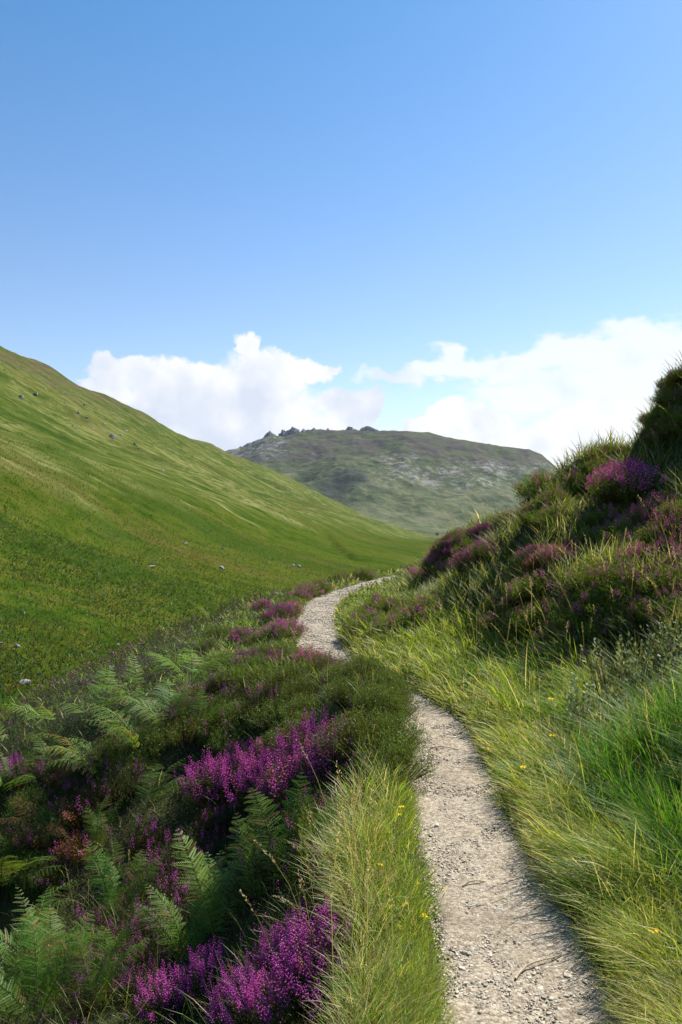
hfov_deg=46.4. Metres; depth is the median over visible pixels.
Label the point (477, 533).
heather bush
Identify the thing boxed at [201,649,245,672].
heather bush
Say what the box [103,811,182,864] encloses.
heather bush
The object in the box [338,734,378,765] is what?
heather bush
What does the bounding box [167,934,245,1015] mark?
heather bush
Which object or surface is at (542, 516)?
heather bush
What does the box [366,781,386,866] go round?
grass stalk
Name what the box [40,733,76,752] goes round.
fern
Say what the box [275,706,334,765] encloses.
heather bush
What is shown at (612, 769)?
grass
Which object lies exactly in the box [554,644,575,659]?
heather bush
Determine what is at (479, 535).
heather bush
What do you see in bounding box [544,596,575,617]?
heather bush
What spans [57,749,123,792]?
heather bush
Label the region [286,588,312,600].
heather bush
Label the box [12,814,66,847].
heather bush
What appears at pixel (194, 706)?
heather bush
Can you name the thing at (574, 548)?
heather bush
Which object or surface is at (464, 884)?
twig
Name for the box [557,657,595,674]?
heather bush
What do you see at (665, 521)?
heather bush
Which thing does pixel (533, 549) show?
heather bush
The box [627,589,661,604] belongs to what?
heather bush
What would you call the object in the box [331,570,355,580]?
heather bush
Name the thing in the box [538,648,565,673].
heather bush
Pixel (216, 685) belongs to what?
heather bush
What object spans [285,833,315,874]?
heather bush
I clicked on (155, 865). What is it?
heather bush
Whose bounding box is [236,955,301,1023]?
heather bush
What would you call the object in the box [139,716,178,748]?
heather bush
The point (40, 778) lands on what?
heather bush
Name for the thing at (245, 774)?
heather bush
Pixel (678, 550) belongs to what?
heather bush
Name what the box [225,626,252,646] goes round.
heather bush
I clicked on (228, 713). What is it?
heather bush
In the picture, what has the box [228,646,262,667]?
heather bush
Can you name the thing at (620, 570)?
heather bush
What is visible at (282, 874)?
grass stalk
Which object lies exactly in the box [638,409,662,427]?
heather bush
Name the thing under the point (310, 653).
heather bush
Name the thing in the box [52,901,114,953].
heather bush
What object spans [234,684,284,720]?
heather bush
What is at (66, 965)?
heather bush
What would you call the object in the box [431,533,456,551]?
heather bush
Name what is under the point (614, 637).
heather bush
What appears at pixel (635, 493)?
heather bush
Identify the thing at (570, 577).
heather bush
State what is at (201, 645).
heather bush
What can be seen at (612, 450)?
heather bush
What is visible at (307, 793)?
heather bush
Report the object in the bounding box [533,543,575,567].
heather bush
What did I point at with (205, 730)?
heather bush
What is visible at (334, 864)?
grass stalk
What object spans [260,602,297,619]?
heather bush
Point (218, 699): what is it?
heather bush
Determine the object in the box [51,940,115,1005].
heather bush
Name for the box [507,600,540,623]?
heather bush
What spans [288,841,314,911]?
grass stalk
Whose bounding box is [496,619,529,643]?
heather bush
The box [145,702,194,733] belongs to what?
heather bush
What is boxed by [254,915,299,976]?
heather bush
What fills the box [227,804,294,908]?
fern
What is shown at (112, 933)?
heather bush
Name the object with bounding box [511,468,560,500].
heather bush
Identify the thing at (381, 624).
heather bush
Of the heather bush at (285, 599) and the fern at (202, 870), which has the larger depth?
the heather bush at (285, 599)
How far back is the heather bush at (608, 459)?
10.08 m
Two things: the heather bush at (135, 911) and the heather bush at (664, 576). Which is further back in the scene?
the heather bush at (664, 576)
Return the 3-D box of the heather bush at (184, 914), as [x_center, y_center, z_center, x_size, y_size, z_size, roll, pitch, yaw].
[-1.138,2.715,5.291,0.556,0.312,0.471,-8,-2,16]
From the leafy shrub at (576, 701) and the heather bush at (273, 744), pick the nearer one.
the leafy shrub at (576, 701)
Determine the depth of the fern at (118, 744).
7.45 m
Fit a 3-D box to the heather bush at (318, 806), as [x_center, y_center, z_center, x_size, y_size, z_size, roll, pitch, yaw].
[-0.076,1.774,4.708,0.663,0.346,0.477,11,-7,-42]
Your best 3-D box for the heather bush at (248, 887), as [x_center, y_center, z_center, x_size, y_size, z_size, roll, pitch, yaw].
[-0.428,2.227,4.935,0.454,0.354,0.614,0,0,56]
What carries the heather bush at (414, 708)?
on the ground at (76, 717)
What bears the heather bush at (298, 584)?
on the ground at (76, 717)
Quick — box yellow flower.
[648,928,669,979]
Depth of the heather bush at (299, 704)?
6.93 m
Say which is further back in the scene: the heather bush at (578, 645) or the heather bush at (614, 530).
the heather bush at (614, 530)
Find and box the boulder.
[19,679,30,683]
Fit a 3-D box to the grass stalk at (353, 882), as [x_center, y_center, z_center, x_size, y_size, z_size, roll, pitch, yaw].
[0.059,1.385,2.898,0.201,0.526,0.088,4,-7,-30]
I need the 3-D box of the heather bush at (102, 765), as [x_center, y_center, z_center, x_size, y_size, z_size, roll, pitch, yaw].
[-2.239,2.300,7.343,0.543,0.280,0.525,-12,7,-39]
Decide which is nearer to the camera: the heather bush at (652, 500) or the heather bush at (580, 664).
the heather bush at (580, 664)
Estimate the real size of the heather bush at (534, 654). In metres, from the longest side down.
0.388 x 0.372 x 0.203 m
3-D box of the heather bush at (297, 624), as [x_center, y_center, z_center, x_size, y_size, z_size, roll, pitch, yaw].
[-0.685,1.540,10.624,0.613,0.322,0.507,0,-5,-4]
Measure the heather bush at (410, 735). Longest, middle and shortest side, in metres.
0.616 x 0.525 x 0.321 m
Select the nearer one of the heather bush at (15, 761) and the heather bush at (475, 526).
the heather bush at (15, 761)
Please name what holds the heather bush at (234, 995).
on the ground at (76, 717)
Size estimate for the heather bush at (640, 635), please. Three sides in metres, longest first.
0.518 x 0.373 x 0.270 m
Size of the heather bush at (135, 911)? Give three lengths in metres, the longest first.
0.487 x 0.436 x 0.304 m
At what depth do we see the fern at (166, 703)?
7.69 m
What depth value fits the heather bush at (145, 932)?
5.26 m
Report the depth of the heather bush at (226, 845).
6.03 m
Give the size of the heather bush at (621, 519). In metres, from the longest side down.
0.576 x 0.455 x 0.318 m
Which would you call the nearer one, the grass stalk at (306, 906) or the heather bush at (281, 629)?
the grass stalk at (306, 906)
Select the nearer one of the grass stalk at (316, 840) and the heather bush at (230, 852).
the grass stalk at (316, 840)
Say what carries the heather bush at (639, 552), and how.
on the ground at (76, 717)
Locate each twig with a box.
[462,880,485,885]
[514,954,561,979]
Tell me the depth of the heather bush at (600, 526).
8.49 m
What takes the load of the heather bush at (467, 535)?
on the ground at (76, 717)
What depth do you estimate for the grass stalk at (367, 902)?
2.74 m
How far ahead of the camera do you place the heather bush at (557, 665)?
6.56 m
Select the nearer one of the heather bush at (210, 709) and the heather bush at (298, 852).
the heather bush at (298, 852)
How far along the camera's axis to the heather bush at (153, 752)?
7.37 m
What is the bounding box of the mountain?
[225,430,557,534]
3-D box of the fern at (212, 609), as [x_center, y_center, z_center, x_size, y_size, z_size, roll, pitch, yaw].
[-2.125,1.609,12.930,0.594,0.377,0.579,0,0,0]
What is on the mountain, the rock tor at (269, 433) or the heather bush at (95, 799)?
the rock tor at (269, 433)
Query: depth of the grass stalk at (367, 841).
3.20 m
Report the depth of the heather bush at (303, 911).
3.64 m
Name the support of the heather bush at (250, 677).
on the ground at (76, 717)
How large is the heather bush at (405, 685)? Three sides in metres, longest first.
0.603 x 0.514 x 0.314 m
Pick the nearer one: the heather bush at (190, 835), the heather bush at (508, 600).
the heather bush at (190, 835)
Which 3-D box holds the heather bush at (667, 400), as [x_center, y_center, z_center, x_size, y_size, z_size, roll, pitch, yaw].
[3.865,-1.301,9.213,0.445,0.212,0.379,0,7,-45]
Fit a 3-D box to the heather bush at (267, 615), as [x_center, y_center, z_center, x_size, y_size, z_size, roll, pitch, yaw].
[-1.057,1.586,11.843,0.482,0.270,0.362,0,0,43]
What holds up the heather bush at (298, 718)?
on the ground at (76, 717)
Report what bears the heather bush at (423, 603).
on the ground at (76, 717)
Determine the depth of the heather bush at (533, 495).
10.25 m
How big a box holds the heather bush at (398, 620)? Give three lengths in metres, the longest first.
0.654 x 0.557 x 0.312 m
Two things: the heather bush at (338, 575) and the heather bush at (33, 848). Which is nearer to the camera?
the heather bush at (33, 848)
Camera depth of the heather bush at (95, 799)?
6.93 m
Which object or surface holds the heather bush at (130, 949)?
on the ground at (76, 717)
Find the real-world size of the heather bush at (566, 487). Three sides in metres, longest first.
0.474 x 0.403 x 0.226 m
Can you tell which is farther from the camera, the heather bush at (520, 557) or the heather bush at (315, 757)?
the heather bush at (520, 557)
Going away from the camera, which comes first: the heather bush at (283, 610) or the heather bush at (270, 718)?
the heather bush at (270, 718)
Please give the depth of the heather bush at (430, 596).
9.73 m
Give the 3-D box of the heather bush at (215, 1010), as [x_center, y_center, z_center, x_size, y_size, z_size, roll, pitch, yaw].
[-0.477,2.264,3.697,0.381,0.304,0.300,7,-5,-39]
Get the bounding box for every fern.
[0,693,54,728]
[0,710,53,750]
[0,724,52,796]
[0,796,101,843]
[0,815,49,841]
[0,820,39,858]
[0,849,60,901]
[0,885,57,974]
[0,905,103,1023]
[0,911,105,1023]
[19,879,72,929]
[31,727,79,771]
[33,735,102,774]
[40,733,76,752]
[53,664,151,720]
[66,906,148,1011]
[69,694,170,759]
[82,796,119,855]
[83,840,162,923]
[87,651,144,699]
[107,676,204,726]
[109,734,144,757]
[132,757,200,814]
[133,867,223,968]
[137,644,177,673]
[148,654,179,680]
[151,649,252,685]
[170,828,247,943]
[189,688,244,728]
[193,601,223,622]
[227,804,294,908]
[244,772,339,894]
[297,789,348,872]
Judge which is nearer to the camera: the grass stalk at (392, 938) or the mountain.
the grass stalk at (392, 938)
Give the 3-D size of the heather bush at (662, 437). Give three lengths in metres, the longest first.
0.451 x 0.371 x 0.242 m
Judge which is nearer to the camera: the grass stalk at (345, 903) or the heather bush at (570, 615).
the grass stalk at (345, 903)
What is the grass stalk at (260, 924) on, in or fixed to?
on the ground at (76, 717)
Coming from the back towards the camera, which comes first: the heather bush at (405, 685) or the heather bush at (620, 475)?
the heather bush at (620, 475)
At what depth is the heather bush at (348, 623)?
10.21 m
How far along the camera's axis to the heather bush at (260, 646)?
9.07 m
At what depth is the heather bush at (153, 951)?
5.03 m
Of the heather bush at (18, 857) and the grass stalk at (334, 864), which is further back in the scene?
the heather bush at (18, 857)
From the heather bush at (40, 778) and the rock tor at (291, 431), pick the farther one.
the rock tor at (291, 431)
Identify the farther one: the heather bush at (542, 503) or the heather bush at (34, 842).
the heather bush at (542, 503)
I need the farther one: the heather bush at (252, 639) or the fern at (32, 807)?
the heather bush at (252, 639)
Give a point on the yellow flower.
(655, 930)
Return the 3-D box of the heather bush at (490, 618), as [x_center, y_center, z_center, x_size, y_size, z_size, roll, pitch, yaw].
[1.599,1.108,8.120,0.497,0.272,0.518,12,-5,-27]
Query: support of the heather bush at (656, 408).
on the ground at (76, 717)
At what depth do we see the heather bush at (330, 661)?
7.85 m
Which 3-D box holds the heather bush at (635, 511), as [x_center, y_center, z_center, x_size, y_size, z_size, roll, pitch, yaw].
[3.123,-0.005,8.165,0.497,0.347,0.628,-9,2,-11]
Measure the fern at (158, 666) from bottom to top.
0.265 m
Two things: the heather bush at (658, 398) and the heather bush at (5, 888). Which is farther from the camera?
the heather bush at (658, 398)
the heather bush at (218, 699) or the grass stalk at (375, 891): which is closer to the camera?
the grass stalk at (375, 891)
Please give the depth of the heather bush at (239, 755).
6.71 m
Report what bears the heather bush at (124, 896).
on the ground at (76, 717)
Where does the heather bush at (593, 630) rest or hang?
on the ground at (76, 717)
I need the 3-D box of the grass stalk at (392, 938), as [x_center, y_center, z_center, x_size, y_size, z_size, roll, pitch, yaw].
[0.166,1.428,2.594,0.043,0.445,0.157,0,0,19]
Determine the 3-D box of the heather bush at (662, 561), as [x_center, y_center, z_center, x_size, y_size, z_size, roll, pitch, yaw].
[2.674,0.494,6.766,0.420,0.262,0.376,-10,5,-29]
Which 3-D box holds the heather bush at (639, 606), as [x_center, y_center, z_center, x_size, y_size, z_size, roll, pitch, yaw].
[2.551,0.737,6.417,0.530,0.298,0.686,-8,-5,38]
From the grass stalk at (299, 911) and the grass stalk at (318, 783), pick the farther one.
the grass stalk at (318, 783)
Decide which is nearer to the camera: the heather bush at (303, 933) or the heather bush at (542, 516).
the heather bush at (303, 933)
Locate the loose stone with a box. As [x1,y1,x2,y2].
[494,908,505,913]
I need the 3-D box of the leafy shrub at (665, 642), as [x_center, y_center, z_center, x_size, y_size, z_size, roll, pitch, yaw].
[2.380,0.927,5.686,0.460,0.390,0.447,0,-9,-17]
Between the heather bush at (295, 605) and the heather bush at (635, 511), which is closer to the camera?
the heather bush at (635, 511)
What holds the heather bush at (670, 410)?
on the ground at (76, 717)
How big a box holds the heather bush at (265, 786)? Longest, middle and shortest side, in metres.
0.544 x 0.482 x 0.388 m
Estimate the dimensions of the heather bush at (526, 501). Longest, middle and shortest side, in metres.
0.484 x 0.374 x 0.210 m
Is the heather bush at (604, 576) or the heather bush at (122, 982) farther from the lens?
the heather bush at (604, 576)
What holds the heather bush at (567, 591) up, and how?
on the ground at (76, 717)
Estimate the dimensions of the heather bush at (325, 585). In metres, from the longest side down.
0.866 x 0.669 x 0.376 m
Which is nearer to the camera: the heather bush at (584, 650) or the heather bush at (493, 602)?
the heather bush at (584, 650)
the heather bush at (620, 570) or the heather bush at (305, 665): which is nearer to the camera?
the heather bush at (620, 570)
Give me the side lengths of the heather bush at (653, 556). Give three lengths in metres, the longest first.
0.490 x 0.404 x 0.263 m
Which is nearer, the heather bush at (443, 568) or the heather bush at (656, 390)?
the heather bush at (656, 390)
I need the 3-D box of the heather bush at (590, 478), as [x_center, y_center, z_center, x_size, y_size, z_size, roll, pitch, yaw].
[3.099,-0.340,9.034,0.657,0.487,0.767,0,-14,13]
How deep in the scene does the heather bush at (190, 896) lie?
5.60 m
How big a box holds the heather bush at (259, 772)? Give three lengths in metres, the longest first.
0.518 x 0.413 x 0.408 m
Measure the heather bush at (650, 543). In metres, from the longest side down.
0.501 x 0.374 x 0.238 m
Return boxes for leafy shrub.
[560,669,642,732]
[580,634,678,710]
[625,632,681,700]
[640,616,681,668]
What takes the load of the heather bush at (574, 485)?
on the ground at (76, 717)
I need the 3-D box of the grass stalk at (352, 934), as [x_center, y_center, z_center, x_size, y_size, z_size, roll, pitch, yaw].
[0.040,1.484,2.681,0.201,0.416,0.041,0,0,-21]
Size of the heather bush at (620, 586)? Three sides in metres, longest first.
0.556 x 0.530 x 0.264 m
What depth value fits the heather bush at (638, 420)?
9.65 m
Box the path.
[297,575,618,1023]
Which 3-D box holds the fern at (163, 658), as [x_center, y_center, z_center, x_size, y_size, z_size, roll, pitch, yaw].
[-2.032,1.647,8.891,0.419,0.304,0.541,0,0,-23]
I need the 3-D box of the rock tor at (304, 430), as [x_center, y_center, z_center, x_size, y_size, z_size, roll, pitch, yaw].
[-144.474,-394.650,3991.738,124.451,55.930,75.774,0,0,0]
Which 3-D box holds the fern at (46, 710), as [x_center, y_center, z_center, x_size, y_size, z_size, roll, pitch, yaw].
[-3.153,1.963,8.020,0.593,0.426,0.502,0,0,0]
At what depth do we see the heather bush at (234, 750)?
7.04 m
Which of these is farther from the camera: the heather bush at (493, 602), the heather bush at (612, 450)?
the heather bush at (612, 450)
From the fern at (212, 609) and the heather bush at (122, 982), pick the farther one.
the fern at (212, 609)
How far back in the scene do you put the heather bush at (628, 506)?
8.55 m
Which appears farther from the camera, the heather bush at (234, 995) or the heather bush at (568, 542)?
the heather bush at (568, 542)
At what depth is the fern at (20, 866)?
6.38 m
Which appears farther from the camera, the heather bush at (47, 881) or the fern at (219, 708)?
the fern at (219, 708)
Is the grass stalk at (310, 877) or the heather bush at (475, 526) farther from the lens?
the heather bush at (475, 526)
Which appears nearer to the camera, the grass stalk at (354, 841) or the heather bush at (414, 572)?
the grass stalk at (354, 841)
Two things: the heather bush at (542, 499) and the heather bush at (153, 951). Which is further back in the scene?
the heather bush at (542, 499)
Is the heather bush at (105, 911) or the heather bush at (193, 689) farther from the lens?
the heather bush at (193, 689)
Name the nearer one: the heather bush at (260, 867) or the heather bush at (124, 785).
the heather bush at (260, 867)
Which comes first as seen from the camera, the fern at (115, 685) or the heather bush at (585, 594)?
the heather bush at (585, 594)
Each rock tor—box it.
[239,439,259,447]
[261,431,275,438]
[278,426,299,436]
[301,428,322,431]
[360,426,378,431]
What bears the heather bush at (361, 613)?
on the ground at (76, 717)
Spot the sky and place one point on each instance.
(228, 223)
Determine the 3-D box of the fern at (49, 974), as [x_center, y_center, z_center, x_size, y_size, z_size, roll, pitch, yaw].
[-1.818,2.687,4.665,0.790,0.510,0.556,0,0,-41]
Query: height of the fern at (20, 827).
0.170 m
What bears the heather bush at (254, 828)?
on the ground at (76, 717)
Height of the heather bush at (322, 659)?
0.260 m
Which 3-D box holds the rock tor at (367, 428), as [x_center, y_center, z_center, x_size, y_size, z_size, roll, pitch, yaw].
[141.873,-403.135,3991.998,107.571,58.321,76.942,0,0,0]
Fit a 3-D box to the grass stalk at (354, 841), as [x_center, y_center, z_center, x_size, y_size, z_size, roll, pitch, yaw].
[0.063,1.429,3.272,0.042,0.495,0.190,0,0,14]
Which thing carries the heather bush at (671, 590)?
on the ground at (76, 717)
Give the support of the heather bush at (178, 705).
on the ground at (76, 717)
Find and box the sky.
[0,0,681,469]
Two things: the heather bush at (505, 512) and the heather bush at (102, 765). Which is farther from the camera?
the heather bush at (505, 512)
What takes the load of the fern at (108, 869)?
on the ground at (76, 717)
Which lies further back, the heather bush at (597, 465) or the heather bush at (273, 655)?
the heather bush at (597, 465)
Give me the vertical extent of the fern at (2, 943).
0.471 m
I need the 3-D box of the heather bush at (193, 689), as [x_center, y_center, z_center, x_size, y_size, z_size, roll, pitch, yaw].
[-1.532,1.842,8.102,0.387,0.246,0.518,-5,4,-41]
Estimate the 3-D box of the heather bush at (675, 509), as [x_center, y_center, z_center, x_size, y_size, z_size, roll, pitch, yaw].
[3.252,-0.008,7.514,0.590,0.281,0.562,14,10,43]
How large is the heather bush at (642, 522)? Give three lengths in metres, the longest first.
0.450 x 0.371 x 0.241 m
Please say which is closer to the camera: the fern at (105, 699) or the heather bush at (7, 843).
the heather bush at (7, 843)
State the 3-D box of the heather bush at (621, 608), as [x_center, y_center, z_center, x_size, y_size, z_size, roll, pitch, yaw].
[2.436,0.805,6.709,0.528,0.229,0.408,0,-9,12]
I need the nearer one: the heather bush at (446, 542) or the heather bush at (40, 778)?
the heather bush at (40, 778)
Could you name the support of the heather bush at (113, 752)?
on the ground at (76, 717)
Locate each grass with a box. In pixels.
[0,349,681,1023]
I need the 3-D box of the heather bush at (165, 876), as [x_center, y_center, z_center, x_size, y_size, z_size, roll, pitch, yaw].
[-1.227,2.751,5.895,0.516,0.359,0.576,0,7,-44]
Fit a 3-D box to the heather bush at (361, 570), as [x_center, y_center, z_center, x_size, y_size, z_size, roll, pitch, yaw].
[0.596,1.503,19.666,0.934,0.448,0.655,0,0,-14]
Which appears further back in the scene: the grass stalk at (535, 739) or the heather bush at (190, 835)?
the heather bush at (190, 835)
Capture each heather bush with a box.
[0,750,28,778]
[0,760,42,794]
[0,761,24,794]
[0,821,30,865]
[0,843,75,894]
[0,852,30,899]
[1,781,55,827]
[1,835,43,865]
[5,818,76,852]
[11,823,70,855]
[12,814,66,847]
[19,798,88,847]
[23,854,76,894]
[25,750,85,789]
[44,943,98,990]
[47,781,104,828]
[48,822,99,864]
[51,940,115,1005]
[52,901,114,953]
[54,959,141,1023]
[55,761,87,794]
[55,770,96,806]
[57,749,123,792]
[61,774,127,819]
[72,734,137,775]
[73,746,120,785]
[74,901,126,934]
[75,937,111,974]
[76,918,136,962]
[83,957,127,990]
[92,765,144,804]
[95,755,163,799]
[98,928,161,979]
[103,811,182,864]
[107,895,159,940]
[107,955,173,1012]
[108,912,158,956]
[109,745,164,779]
[112,877,155,916]
[112,933,181,975]
[113,841,194,897]
[120,871,199,921]
[122,724,179,757]
[129,861,192,904]
[131,961,195,1023]
[133,891,203,946]
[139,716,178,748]
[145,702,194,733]
[155,823,215,875]
[158,693,195,720]
[163,712,211,745]
[166,861,215,906]
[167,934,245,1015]
[170,871,223,918]
[173,747,241,812]
[175,681,213,700]
[178,693,217,723]
[180,856,241,910]
[182,802,231,840]
[183,833,228,870]
[186,693,230,718]
[189,707,245,743]
[191,637,219,651]
[193,881,239,934]
[195,697,229,725]
[196,827,253,872]
[196,848,235,877]
[200,622,230,638]
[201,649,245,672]
[201,669,232,695]
[203,965,251,1023]
[204,718,249,756]
[205,799,248,838]
[208,687,251,715]
[211,700,260,735]
[212,736,257,777]
[213,863,257,910]
[214,661,247,687]
[214,679,252,706]
[215,699,251,725]
[217,959,279,1023]
[219,949,267,1015]
[222,745,279,817]
[223,734,281,784]
[223,831,261,863]
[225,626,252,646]
[226,846,289,909]
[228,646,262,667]
[229,613,245,620]
[230,651,274,670]
[231,663,276,686]
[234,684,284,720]
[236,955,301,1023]
[237,832,274,872]
[238,815,300,887]
[239,802,274,843]
[240,691,300,731]
[241,630,264,645]
[245,668,302,701]
[246,639,283,655]
[246,681,284,704]
[247,597,276,612]
[249,763,288,809]
[249,776,264,806]
[250,749,282,797]
[252,777,296,828]
[253,617,304,642]
[254,725,288,758]
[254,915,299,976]
[255,942,343,1023]
[256,610,278,623]
[257,638,298,657]
[258,658,314,688]
[258,797,297,839]
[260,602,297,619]
[261,735,304,785]
[262,647,293,667]
[264,804,311,856]
[265,743,332,809]
[265,896,369,1011]
[267,708,321,747]
[269,616,312,637]
[273,771,335,812]
[274,593,304,609]
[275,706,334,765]
[277,692,324,721]
[277,897,322,951]
[278,671,326,702]
[279,598,304,615]
[281,736,345,791]
[281,784,344,842]
[283,658,316,680]
[284,647,308,661]
[284,774,342,823]
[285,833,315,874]
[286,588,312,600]
[288,644,325,665]
[290,714,354,784]
[294,580,310,589]
[295,651,343,674]
[297,579,334,594]
[297,583,324,596]
[311,720,341,762]
[313,651,331,671]
[314,704,406,759]
[315,662,337,683]
[319,670,389,706]
[320,646,398,682]
[320,660,345,682]
[321,656,341,670]
[330,658,375,687]
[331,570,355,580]
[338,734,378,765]
[340,616,358,636]
[340,617,380,634]
[341,679,413,721]
[342,709,435,761]
[343,606,377,623]
[344,730,439,789]
[348,564,381,579]
[349,596,385,618]
[349,683,424,723]
[350,607,392,629]
[352,669,421,704]
[357,668,417,701]
[361,613,398,638]
[364,591,392,605]
[371,596,406,614]
[384,604,405,614]
[385,609,423,631]
[386,594,417,606]
[388,606,425,628]
[395,595,448,623]
[405,567,427,582]
[405,592,447,611]
[417,554,444,573]
[419,550,441,569]
[429,536,453,553]
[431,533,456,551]
[431,559,448,573]
[433,559,451,576]
[434,544,459,560]
[440,526,466,541]
[441,540,459,552]
[447,531,472,546]
[448,544,483,570]
[448,553,471,573]
[449,536,482,557]
[453,529,477,540]
[467,520,497,537]
[467,521,492,537]
[467,536,502,561]
[473,529,493,540]
[478,609,508,632]
[480,592,501,613]
[489,508,516,528]
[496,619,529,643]
[498,597,520,612]
[502,507,519,519]
[502,588,530,606]
[503,602,553,633]
[504,568,552,601]
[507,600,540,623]
[509,545,540,567]
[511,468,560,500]
[513,553,556,573]
[518,501,542,519]
[519,493,534,507]
[519,543,544,563]
[519,647,551,667]
[520,598,560,622]
[521,506,539,522]
[523,505,564,527]
[525,491,569,509]
[527,483,561,499]
[530,544,559,561]
[531,620,583,644]
[532,495,556,509]
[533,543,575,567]
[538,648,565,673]
[539,486,571,501]
[539,637,570,654]
[544,501,568,512]
[544,535,580,552]
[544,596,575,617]
[547,600,597,633]
[547,658,575,675]
[551,536,581,551]
[551,570,585,599]
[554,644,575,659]
[557,482,574,496]
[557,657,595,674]
[559,540,586,558]
[560,562,608,590]
[560,633,599,656]
[562,468,589,484]
[562,645,602,673]
[564,581,623,610]
[567,472,593,493]
[572,593,626,622]
[576,445,611,463]
[576,460,597,470]
[576,577,617,604]
[576,611,623,644]
[577,502,626,527]
[578,566,635,594]
[582,579,632,611]
[583,459,609,476]
[584,456,609,471]
[585,461,624,499]
[587,459,655,504]
[591,442,623,457]
[591,457,674,505]
[592,515,647,542]
[592,519,618,535]
[594,531,619,553]
[595,467,663,504]
[596,455,616,464]
[597,558,645,586]
[598,455,665,501]
[598,595,642,620]
[599,571,642,602]
[601,511,645,533]
[602,615,630,641]
[604,531,638,548]
[604,609,642,631]
[610,443,631,456]
[612,540,668,566]
[613,501,640,513]
[615,616,659,645]
[619,523,649,542]
[622,496,660,525]
[624,568,665,599]
[625,586,678,622]
[627,514,681,546]
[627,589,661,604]
[629,514,652,530]
[634,427,654,440]
[635,412,652,424]
[637,489,680,517]
[637,563,681,592]
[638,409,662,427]
[638,558,672,582]
[640,432,659,443]
[642,511,681,538]
[642,548,667,566]
[644,538,676,558]
[647,426,676,442]
[648,383,681,404]
[648,589,681,622]
[648,606,681,635]
[649,401,671,416]
[650,505,681,522]
[652,530,681,555]
[652,578,681,602]
[653,376,675,388]
[654,383,675,394]
[654,545,681,567]
[655,497,681,522]
[658,402,681,416]
[661,392,681,407]
[663,364,681,383]
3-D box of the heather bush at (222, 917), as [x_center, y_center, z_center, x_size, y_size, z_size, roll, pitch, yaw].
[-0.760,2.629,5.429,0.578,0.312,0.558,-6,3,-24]
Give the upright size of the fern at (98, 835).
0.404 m
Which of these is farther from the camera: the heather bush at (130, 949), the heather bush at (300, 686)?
the heather bush at (300, 686)
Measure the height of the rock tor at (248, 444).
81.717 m
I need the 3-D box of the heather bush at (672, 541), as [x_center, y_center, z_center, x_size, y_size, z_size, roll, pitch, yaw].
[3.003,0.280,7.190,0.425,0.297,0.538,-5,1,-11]
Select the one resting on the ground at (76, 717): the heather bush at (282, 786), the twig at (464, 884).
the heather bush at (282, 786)
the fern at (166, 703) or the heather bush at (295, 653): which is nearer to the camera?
the fern at (166, 703)
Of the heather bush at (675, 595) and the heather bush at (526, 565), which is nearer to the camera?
the heather bush at (675, 595)
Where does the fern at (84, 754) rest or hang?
on the ground at (76, 717)
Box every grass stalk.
[240,889,280,983]
[252,838,310,923]
[273,895,319,956]
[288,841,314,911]
[296,739,333,822]
[296,836,318,929]
[297,870,324,974]
[305,806,322,863]
[309,808,318,898]
[319,837,342,909]
[328,872,340,1006]
[330,893,370,990]
[333,821,365,947]
[333,855,355,925]
[336,760,353,867]
[336,833,408,963]
[337,805,366,890]
[340,869,351,952]
[350,802,361,896]
[356,786,382,910]
[365,847,379,968]
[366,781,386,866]
[379,836,394,943]
[388,889,402,987]
[528,674,553,731]
[529,579,532,638]
[532,715,540,778]
[534,722,546,782]
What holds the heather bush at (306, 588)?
on the ground at (76, 717)
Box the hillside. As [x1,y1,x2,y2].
[0,346,443,718]
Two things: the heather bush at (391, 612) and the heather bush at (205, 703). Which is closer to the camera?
the heather bush at (205, 703)
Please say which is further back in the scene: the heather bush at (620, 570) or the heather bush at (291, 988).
the heather bush at (620, 570)
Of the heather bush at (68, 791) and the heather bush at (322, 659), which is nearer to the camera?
the heather bush at (68, 791)
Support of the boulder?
on the hillside
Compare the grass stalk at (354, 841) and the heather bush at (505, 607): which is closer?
the grass stalk at (354, 841)
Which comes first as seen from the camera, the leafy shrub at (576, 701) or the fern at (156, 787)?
the leafy shrub at (576, 701)
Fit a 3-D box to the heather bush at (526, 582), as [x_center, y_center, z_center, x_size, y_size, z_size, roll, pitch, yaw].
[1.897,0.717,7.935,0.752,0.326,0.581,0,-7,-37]
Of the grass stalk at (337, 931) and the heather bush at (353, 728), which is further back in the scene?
the heather bush at (353, 728)
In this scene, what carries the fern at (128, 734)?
on the ground at (76, 717)
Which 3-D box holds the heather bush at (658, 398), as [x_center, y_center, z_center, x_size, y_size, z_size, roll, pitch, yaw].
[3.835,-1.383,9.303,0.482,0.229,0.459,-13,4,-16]
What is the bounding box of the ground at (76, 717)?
[0,379,681,1023]
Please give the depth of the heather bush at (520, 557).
8.55 m
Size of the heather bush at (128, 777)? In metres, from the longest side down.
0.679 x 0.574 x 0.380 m
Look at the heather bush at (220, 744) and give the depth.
7.29 m
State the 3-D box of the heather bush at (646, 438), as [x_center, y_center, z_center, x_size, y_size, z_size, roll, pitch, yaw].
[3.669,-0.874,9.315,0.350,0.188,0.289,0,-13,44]
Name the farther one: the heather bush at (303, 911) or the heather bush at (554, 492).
the heather bush at (554, 492)

